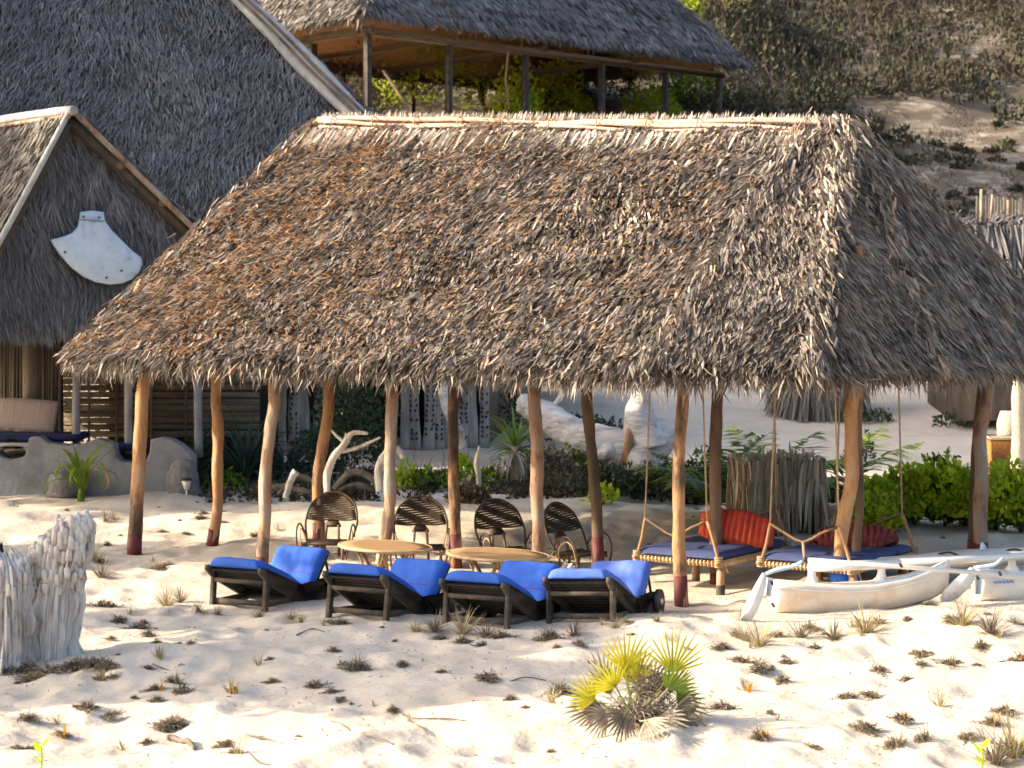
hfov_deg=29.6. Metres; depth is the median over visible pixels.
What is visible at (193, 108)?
thatched house
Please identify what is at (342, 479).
driftwood heap
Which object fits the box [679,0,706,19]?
bush
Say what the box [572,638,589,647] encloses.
dry tuft
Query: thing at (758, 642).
wispy grass
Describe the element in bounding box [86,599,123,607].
dry tuft
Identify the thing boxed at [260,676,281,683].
dry tuft
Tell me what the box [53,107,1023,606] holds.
thatched pavilion
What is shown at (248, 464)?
long leaf plant
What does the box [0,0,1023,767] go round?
sand ground
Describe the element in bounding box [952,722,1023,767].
wispy grass
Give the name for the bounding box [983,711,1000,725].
sprout
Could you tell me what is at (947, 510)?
shrub
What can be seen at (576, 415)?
shrub
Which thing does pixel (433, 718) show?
twig
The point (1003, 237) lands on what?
leaf hut
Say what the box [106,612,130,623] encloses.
dry tuft
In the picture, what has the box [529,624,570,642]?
dry tuft
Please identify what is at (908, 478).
shrub
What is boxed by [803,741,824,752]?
dry tuft
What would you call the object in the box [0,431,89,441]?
bench mattress
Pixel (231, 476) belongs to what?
shrub
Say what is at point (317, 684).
dry tuft
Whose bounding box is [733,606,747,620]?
dry tuft
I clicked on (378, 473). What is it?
driftwood arch
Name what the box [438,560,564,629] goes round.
sun lounger
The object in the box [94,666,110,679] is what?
sprout
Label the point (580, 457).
shrub
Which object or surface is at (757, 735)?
dry tuft
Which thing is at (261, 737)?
twig
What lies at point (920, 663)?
dry tuft
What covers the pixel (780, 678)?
dry tuft
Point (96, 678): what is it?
dry tuft
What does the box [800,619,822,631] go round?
dry tuft
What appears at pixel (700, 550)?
swing bed
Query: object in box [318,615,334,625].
dry tuft
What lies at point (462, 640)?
dry tuft
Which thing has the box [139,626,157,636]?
dry tuft
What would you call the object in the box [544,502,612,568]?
cane armchair
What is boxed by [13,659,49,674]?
dry tuft
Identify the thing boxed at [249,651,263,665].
dry tuft
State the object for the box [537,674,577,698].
dry tuft
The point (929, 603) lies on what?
dry tuft
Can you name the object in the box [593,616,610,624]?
dry tuft
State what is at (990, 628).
wispy grass
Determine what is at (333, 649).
dry tuft
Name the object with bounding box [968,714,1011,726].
dry tuft
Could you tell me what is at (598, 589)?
sun lounger
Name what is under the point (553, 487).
undergrowth
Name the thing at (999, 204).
reed fence
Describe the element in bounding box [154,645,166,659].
sprout
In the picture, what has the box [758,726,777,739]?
sprout
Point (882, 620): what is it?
dry tuft
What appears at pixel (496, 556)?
bamboo table
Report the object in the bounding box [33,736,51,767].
seedling
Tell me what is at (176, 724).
dry tuft
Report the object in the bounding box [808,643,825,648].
dry tuft
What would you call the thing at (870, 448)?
shrub
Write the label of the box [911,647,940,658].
dry tuft
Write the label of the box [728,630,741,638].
dry tuft
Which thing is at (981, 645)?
dry tuft
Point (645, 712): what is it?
fan palm
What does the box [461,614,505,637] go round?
wispy grass
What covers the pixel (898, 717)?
dry tuft
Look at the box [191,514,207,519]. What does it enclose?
dry tuft
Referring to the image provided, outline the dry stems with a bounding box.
[336,0,1023,222]
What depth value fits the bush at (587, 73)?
63.14 m
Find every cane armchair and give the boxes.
[295,491,357,559]
[393,495,449,561]
[474,498,531,569]
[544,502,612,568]
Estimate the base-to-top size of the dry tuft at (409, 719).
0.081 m
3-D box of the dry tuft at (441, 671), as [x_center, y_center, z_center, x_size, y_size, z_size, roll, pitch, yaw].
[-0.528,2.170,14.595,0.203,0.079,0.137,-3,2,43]
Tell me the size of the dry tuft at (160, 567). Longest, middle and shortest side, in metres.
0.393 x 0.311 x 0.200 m
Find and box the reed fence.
[976,196,1023,221]
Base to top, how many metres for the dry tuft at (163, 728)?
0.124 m
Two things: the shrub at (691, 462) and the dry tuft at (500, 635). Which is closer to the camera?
the dry tuft at (500, 635)
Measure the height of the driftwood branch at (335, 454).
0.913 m
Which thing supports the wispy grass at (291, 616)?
on the sand ground at (214, 662)
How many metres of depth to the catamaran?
17.76 m
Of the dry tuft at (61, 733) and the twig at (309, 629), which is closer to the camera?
the dry tuft at (61, 733)
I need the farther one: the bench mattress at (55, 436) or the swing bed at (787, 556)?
the bench mattress at (55, 436)
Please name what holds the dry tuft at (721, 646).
on the sand ground at (214, 662)
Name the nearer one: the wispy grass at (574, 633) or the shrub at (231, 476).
the wispy grass at (574, 633)
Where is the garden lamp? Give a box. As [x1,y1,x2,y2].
[181,478,191,498]
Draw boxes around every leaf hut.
[759,379,876,423]
[927,189,1023,420]
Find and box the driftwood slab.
[439,380,468,460]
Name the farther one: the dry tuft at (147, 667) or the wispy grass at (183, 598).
the wispy grass at (183, 598)
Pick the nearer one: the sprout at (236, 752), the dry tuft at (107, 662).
the sprout at (236, 752)
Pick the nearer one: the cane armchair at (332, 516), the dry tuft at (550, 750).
the dry tuft at (550, 750)
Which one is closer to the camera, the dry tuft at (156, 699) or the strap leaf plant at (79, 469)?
the dry tuft at (156, 699)
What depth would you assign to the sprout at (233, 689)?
13.86 m
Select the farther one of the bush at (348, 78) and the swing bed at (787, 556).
the bush at (348, 78)
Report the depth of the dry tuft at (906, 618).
16.68 m
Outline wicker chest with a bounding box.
[986,434,1011,473]
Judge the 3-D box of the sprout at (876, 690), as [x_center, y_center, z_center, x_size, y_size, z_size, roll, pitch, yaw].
[2.630,2.206,14.080,0.158,0.140,0.141,-2,3,-43]
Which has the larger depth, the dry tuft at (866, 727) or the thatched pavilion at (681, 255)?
the thatched pavilion at (681, 255)
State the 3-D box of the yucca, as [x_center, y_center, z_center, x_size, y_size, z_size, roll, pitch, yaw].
[0.039,1.002,29.625,1.192,1.404,1.049,-1,3,-24]
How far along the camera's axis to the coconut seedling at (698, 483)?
25.52 m
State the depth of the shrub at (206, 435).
29.80 m
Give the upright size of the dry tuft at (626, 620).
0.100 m
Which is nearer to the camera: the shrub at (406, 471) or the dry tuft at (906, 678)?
the dry tuft at (906, 678)
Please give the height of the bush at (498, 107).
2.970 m
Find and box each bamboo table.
[338,539,432,569]
[446,547,550,572]
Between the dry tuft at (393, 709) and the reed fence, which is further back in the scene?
the reed fence
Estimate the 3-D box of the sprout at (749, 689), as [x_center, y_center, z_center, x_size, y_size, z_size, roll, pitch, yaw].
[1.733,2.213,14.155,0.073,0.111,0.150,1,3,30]
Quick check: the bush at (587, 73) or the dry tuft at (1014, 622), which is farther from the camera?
the bush at (587, 73)
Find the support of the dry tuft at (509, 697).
on the sand ground at (214, 662)
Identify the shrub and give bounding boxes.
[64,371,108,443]
[182,425,232,479]
[199,463,247,489]
[284,417,356,472]
[309,377,400,468]
[395,455,422,487]
[406,463,447,489]
[446,452,482,481]
[459,458,514,488]
[478,385,528,428]
[506,436,582,481]
[544,411,597,441]
[544,442,602,476]
[575,460,648,496]
[579,480,620,504]
[595,415,622,428]
[625,454,701,501]
[666,445,724,500]
[837,409,867,421]
[850,485,904,531]
[862,428,876,462]
[864,407,893,422]
[864,469,924,521]
[887,461,941,524]
[902,446,969,525]
[928,474,1003,525]
[932,408,967,427]
[948,466,1023,531]
[987,453,1023,532]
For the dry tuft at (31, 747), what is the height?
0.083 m
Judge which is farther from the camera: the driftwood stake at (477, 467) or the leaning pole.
the leaning pole
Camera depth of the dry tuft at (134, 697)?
13.95 m
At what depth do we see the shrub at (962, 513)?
23.68 m
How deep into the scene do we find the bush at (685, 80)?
63.17 m
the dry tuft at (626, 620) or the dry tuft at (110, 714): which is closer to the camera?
the dry tuft at (110, 714)
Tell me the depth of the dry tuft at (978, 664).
14.84 m
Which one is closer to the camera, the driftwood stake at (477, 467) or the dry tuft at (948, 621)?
the dry tuft at (948, 621)
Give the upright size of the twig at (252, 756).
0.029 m
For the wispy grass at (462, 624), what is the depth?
16.62 m
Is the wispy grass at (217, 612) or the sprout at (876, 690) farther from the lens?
the wispy grass at (217, 612)
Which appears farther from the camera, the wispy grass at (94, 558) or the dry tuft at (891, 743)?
the wispy grass at (94, 558)
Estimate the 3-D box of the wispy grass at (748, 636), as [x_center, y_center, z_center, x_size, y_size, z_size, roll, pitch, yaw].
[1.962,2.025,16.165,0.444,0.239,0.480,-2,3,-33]
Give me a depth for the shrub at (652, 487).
27.49 m
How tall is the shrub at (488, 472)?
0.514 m
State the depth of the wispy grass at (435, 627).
16.65 m
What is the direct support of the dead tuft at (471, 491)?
on the sand ground at (214, 662)
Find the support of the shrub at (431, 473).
on the sand ground at (214, 662)
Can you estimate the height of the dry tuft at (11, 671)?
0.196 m
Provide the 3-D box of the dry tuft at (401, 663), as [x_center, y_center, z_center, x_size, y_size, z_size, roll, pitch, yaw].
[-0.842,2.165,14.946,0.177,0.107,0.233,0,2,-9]
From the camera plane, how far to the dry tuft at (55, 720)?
13.21 m
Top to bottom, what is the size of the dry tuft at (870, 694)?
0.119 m
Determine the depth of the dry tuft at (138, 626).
17.09 m
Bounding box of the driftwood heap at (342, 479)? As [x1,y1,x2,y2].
[258,468,375,495]
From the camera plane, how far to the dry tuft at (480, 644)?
15.99 m
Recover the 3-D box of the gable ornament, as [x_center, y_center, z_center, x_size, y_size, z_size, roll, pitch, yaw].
[-5.823,-1.916,27.215,1.369,1.037,0.090,-2,3,-36]
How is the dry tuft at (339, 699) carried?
on the sand ground at (214, 662)
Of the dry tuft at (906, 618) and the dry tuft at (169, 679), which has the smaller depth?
the dry tuft at (169, 679)
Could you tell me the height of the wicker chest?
0.600 m
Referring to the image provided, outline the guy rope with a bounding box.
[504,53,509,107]
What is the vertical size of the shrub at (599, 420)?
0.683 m
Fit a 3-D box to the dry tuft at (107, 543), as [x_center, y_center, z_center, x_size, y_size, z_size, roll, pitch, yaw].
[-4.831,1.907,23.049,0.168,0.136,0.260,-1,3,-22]
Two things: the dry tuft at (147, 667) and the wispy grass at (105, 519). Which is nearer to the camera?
the dry tuft at (147, 667)
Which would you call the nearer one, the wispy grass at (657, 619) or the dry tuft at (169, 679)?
the dry tuft at (169, 679)
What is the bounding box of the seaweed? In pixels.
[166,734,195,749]
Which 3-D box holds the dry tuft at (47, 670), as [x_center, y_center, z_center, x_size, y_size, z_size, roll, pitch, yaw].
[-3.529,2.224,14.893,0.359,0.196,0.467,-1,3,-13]
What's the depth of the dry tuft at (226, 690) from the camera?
13.92 m
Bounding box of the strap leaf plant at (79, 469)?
[43,438,119,502]
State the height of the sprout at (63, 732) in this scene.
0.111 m
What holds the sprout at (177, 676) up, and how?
on the sand ground at (214, 662)
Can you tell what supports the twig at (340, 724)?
on the sand ground at (214, 662)
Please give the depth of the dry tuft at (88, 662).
14.87 m
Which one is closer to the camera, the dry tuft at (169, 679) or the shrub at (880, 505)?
the dry tuft at (169, 679)
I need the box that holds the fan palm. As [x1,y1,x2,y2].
[564,629,713,743]
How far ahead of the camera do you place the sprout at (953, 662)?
14.75 m
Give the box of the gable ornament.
[50,211,141,284]
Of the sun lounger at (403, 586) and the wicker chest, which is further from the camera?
the wicker chest
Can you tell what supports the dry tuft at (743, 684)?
on the sand ground at (214, 662)
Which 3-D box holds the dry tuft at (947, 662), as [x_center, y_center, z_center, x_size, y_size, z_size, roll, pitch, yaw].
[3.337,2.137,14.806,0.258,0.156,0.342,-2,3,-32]
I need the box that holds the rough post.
[1010,380,1023,469]
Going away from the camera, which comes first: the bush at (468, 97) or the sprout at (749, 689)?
the sprout at (749, 689)
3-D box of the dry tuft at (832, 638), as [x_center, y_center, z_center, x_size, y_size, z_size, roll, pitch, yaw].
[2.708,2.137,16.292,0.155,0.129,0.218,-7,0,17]
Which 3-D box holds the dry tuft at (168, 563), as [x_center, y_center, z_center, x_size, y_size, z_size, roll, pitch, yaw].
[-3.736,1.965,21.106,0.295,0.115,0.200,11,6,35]
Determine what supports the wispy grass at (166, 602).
on the sand ground at (214, 662)
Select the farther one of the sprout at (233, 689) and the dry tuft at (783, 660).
the dry tuft at (783, 660)
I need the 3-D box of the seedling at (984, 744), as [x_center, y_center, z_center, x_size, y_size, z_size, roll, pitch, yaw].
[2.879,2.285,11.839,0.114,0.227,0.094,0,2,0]
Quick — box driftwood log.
[516,384,674,474]
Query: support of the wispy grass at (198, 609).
on the sand ground at (214, 662)
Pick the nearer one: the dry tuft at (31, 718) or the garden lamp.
the dry tuft at (31, 718)
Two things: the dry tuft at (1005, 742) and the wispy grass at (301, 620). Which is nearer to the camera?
the dry tuft at (1005, 742)
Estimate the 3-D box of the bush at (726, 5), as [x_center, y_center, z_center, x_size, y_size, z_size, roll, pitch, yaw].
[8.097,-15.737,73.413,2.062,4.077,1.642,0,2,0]
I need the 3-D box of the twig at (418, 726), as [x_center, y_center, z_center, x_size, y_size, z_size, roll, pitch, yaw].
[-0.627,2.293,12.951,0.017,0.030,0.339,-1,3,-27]
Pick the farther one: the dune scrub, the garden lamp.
the dune scrub
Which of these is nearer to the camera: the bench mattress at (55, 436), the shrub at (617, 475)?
the shrub at (617, 475)
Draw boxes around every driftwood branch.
[323,429,380,494]
[553,386,567,404]
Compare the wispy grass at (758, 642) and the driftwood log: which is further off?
the driftwood log
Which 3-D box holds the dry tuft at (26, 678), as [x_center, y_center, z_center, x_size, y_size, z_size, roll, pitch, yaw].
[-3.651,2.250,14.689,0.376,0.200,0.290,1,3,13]
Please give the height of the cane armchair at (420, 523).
0.720 m
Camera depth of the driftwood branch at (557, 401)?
33.51 m
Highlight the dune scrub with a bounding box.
[333,0,1023,221]
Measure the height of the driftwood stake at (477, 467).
0.631 m
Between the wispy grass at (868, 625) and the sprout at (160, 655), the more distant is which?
the wispy grass at (868, 625)
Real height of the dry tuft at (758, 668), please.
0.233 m
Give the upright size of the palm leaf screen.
1.433 m
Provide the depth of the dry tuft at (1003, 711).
13.17 m
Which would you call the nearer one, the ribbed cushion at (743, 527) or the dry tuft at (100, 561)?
the ribbed cushion at (743, 527)
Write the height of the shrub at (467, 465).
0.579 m
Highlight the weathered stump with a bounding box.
[0,509,96,674]
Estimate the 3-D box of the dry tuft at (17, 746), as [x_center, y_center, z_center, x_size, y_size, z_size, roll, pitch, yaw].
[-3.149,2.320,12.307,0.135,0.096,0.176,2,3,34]
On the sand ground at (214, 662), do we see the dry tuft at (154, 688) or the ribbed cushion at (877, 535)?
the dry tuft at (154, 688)
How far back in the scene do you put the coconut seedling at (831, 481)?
25.89 m
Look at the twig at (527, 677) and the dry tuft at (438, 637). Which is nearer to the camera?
the twig at (527, 677)
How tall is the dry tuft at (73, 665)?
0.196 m
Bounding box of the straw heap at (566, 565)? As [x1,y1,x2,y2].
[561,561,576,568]
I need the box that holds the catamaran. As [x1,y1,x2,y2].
[740,551,1023,620]
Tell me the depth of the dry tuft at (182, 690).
13.98 m
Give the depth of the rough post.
28.58 m
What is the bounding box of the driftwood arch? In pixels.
[374,446,405,491]
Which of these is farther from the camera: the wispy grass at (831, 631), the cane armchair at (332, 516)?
the cane armchair at (332, 516)
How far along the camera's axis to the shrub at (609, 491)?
26.75 m
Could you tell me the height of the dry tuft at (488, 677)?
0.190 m
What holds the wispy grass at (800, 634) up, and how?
on the sand ground at (214, 662)
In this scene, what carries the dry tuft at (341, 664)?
on the sand ground at (214, 662)
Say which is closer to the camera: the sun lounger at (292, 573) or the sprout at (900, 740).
the sprout at (900, 740)
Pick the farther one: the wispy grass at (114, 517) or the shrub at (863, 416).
the shrub at (863, 416)
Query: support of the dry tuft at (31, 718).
on the sand ground at (214, 662)
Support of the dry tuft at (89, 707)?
on the sand ground at (214, 662)
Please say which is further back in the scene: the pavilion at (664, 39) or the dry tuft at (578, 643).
the pavilion at (664, 39)
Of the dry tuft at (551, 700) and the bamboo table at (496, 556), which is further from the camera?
the bamboo table at (496, 556)
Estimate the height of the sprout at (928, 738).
0.140 m
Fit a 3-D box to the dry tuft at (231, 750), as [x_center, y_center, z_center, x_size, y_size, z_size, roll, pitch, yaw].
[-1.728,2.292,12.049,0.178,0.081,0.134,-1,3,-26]
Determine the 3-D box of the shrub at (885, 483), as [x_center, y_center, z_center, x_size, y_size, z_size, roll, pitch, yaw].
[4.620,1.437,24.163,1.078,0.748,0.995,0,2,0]
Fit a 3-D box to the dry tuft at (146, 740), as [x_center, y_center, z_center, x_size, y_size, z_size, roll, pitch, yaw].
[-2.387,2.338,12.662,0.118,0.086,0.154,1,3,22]
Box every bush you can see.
[331,39,403,116]
[372,44,499,114]
[482,43,544,118]
[512,48,594,114]
[557,48,639,97]
[619,73,684,119]
[651,69,730,103]
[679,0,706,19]
[700,0,752,21]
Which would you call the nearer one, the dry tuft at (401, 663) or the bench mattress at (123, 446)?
the dry tuft at (401, 663)
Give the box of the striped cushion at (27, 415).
[0,398,58,432]
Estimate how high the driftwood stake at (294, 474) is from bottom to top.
0.413 m
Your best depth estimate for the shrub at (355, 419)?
31.40 m
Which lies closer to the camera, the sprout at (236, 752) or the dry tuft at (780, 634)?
the sprout at (236, 752)
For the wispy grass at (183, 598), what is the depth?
18.84 m
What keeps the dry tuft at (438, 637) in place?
on the sand ground at (214, 662)
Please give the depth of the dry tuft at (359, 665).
14.77 m
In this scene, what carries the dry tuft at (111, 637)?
on the sand ground at (214, 662)
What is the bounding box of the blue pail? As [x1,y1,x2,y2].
[829,571,859,581]
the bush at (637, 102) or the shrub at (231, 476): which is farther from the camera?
the bush at (637, 102)
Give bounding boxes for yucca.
[481,404,552,480]
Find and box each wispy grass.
[87,558,124,578]
[91,540,119,562]
[93,510,124,522]
[101,506,121,519]
[138,582,189,608]
[165,585,193,603]
[185,600,214,613]
[205,603,228,615]
[243,602,272,618]
[282,609,303,619]
[290,610,310,622]
[397,613,435,632]
[420,606,457,632]
[436,602,486,634]
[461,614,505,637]
[546,616,591,636]
[604,614,629,627]
[648,610,669,622]
[722,618,773,640]
[723,609,789,648]
[778,618,819,639]
[810,613,850,639]
[831,600,897,632]
[929,595,993,627]
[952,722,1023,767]
[957,694,1023,761]
[964,599,1019,635]
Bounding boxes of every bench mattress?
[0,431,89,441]
[116,441,148,450]
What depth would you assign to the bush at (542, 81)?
61.36 m
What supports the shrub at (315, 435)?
on the sand ground at (214, 662)
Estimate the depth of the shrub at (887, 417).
36.93 m
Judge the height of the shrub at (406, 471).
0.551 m
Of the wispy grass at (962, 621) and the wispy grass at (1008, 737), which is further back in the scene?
the wispy grass at (962, 621)
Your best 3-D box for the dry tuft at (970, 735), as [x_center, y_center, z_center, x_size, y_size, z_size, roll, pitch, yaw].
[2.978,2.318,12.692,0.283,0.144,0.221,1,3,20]
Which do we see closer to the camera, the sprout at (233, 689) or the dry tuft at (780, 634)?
the sprout at (233, 689)
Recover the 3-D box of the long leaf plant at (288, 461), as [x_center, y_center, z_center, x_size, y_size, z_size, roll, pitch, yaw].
[-3.534,1.195,29.829,1.872,1.316,2.002,2,3,37]
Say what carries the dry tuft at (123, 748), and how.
on the sand ground at (214, 662)
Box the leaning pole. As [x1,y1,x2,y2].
[382,69,411,107]
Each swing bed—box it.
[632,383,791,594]
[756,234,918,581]
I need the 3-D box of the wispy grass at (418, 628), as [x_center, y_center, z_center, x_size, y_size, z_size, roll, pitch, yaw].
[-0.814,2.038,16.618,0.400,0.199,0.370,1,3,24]
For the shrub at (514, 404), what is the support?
on the sand ground at (214, 662)
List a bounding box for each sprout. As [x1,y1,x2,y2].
[51,725,64,737]
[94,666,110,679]
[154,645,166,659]
[170,670,180,682]
[222,683,239,693]
[231,735,246,753]
[740,679,752,692]
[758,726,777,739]
[867,678,881,695]
[888,729,905,746]
[917,722,934,740]
[949,651,965,664]
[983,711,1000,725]
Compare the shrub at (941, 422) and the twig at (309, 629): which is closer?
the twig at (309, 629)
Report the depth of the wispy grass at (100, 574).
20.25 m
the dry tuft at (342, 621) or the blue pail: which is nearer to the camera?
the dry tuft at (342, 621)
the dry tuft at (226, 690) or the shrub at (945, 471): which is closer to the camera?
the dry tuft at (226, 690)
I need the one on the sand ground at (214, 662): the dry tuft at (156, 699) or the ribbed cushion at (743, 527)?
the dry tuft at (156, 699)
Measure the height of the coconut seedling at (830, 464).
1.011 m
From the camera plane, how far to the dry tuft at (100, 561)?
21.38 m
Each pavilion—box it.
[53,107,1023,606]
[257,0,755,116]
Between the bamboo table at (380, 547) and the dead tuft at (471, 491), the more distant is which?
the dead tuft at (471, 491)
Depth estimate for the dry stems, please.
70.46 m
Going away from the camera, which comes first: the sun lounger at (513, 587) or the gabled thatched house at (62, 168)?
the sun lounger at (513, 587)
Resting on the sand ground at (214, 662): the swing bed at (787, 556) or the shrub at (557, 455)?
the shrub at (557, 455)
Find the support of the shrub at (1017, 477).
on the sand ground at (214, 662)
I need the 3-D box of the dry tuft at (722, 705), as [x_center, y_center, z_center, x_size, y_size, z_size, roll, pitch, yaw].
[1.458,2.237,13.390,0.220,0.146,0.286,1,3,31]
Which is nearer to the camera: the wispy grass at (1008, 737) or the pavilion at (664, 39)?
the wispy grass at (1008, 737)
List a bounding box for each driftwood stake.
[282,469,298,498]
[474,446,481,485]
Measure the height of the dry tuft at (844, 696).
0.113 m
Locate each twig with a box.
[245,733,282,743]
[249,753,272,765]
[296,628,323,635]
[331,720,349,729]
[361,733,393,744]
[402,713,467,720]
[407,721,428,733]
[511,676,545,680]
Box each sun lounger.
[204,545,339,612]
[322,558,461,620]
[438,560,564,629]
[542,560,664,623]
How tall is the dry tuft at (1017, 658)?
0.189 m
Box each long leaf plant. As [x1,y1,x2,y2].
[180,402,325,491]
[233,425,350,485]
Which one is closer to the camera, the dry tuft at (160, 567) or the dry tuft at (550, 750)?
the dry tuft at (550, 750)
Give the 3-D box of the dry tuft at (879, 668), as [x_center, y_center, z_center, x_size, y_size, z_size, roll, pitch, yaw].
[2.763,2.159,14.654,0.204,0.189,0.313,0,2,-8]
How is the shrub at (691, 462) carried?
on the sand ground at (214, 662)
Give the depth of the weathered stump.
15.20 m
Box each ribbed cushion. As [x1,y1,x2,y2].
[698,509,775,547]
[812,524,898,546]
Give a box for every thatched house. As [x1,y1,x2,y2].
[0,0,541,453]
[0,105,278,497]
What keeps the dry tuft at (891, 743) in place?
on the sand ground at (214, 662)
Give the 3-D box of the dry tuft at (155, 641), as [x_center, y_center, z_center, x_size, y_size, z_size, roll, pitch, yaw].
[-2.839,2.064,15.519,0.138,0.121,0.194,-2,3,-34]
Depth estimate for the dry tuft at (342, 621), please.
16.79 m
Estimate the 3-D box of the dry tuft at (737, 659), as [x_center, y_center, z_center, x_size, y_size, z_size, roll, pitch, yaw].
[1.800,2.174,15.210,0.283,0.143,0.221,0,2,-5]
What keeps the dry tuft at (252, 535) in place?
on the sand ground at (214, 662)
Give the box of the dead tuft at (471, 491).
[442,474,491,503]
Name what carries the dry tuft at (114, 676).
on the sand ground at (214, 662)
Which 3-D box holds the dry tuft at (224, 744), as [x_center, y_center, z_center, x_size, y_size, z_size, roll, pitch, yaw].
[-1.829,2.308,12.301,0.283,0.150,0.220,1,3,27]
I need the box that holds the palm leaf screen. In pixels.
[726,441,830,536]
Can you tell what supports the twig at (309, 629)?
on the sand ground at (214, 662)
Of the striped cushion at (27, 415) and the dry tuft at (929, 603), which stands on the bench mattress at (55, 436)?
the striped cushion at (27, 415)
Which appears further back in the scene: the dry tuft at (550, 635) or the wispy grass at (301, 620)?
the wispy grass at (301, 620)
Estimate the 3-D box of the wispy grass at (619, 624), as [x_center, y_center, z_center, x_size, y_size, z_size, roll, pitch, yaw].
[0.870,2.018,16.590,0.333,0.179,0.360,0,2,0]
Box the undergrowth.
[195,445,733,505]
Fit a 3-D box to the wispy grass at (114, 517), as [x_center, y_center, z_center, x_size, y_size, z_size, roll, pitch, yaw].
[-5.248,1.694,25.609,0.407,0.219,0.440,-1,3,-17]
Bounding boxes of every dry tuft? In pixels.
[0,662,26,677]
[4,742,30,749]
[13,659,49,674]
[14,668,51,683]
[14,705,49,724]
[23,743,34,749]
[31,662,65,679]
[46,713,64,724]
[46,728,72,737]
[47,655,96,673]
[71,699,100,715]
[75,655,116,672]
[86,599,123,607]
[91,673,106,681]
[92,556,107,563]
[92,655,122,671]
[99,708,126,721]
[102,539,112,546]
[103,635,118,640]
[105,669,121,678]
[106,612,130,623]
[111,738,130,750]
[120,619,153,628]
[130,694,139,699]
[136,737,157,745]
[138,664,156,669]
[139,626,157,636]
[139,682,169,692]
[143,712,194,732]
[145,693,168,702]
[147,561,167,570]
[148,636,162,643]
[148,722,175,732]
[158,561,177,565]
[160,674,187,684]
[167,683,196,695]
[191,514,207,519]
[208,738,241,748]
[219,676,240,693]
[219,748,248,753]
[249,532,257,537]
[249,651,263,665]
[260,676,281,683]
[297,679,333,688]
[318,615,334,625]
[321,685,343,693]
[324,645,341,651]
[326,614,352,625]
[332,658,350,668]
[332,694,349,703]
[337,654,374,671]
[382,699,401,714]
[393,660,411,667]
[407,712,415,721]
[429,632,452,639]
[431,668,452,673]
[447,633,476,643]
[469,667,503,684]
[471,640,486,647]
[477,629,522,638]
[500,692,517,700]
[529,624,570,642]
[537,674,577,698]
[540,684,564,702]
[542,747,555,752]
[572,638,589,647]
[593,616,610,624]
[617,617,634,623]
[707,698,741,710]
[708,640,734,650]
[723,653,757,663]
[724,675,760,691]
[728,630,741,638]
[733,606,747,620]
[744,718,773,742]
[745,656,778,675]
[761,628,792,637]
[771,672,793,686]
[775,657,799,663]
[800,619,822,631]
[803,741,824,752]
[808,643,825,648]
[826,632,839,641]
[829,690,861,699]
[846,716,888,737]
[859,615,894,624]
[859,689,880,698]
[867,659,891,678]
[878,732,912,750]
[884,711,917,724]
[894,672,912,680]
[899,615,913,621]
[909,727,934,742]
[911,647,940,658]
[911,659,929,669]
[922,600,939,605]
[928,687,949,707]
[934,655,962,668]
[939,614,967,624]
[948,730,982,744]
[968,634,990,655]
[968,661,984,666]
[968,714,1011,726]
[983,703,1020,718]
[989,738,1018,754]
[992,650,1023,662]
[1003,614,1023,625]
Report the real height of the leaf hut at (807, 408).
2.635 m
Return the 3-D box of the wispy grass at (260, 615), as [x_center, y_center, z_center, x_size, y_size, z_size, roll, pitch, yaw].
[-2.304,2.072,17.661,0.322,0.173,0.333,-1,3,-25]
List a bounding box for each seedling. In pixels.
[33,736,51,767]
[630,430,779,505]
[692,423,844,492]
[827,426,923,503]
[973,738,989,767]
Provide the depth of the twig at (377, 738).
12.28 m
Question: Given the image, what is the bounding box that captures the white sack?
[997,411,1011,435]
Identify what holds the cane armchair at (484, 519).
on the sand ground at (214, 662)
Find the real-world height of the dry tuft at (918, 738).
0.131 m
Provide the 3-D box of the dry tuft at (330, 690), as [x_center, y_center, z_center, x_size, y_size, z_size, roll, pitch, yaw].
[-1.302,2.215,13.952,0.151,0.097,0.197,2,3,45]
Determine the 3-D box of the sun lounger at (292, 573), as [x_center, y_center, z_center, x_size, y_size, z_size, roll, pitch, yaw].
[-2.317,1.913,19.036,0.756,0.568,1.520,1,2,26]

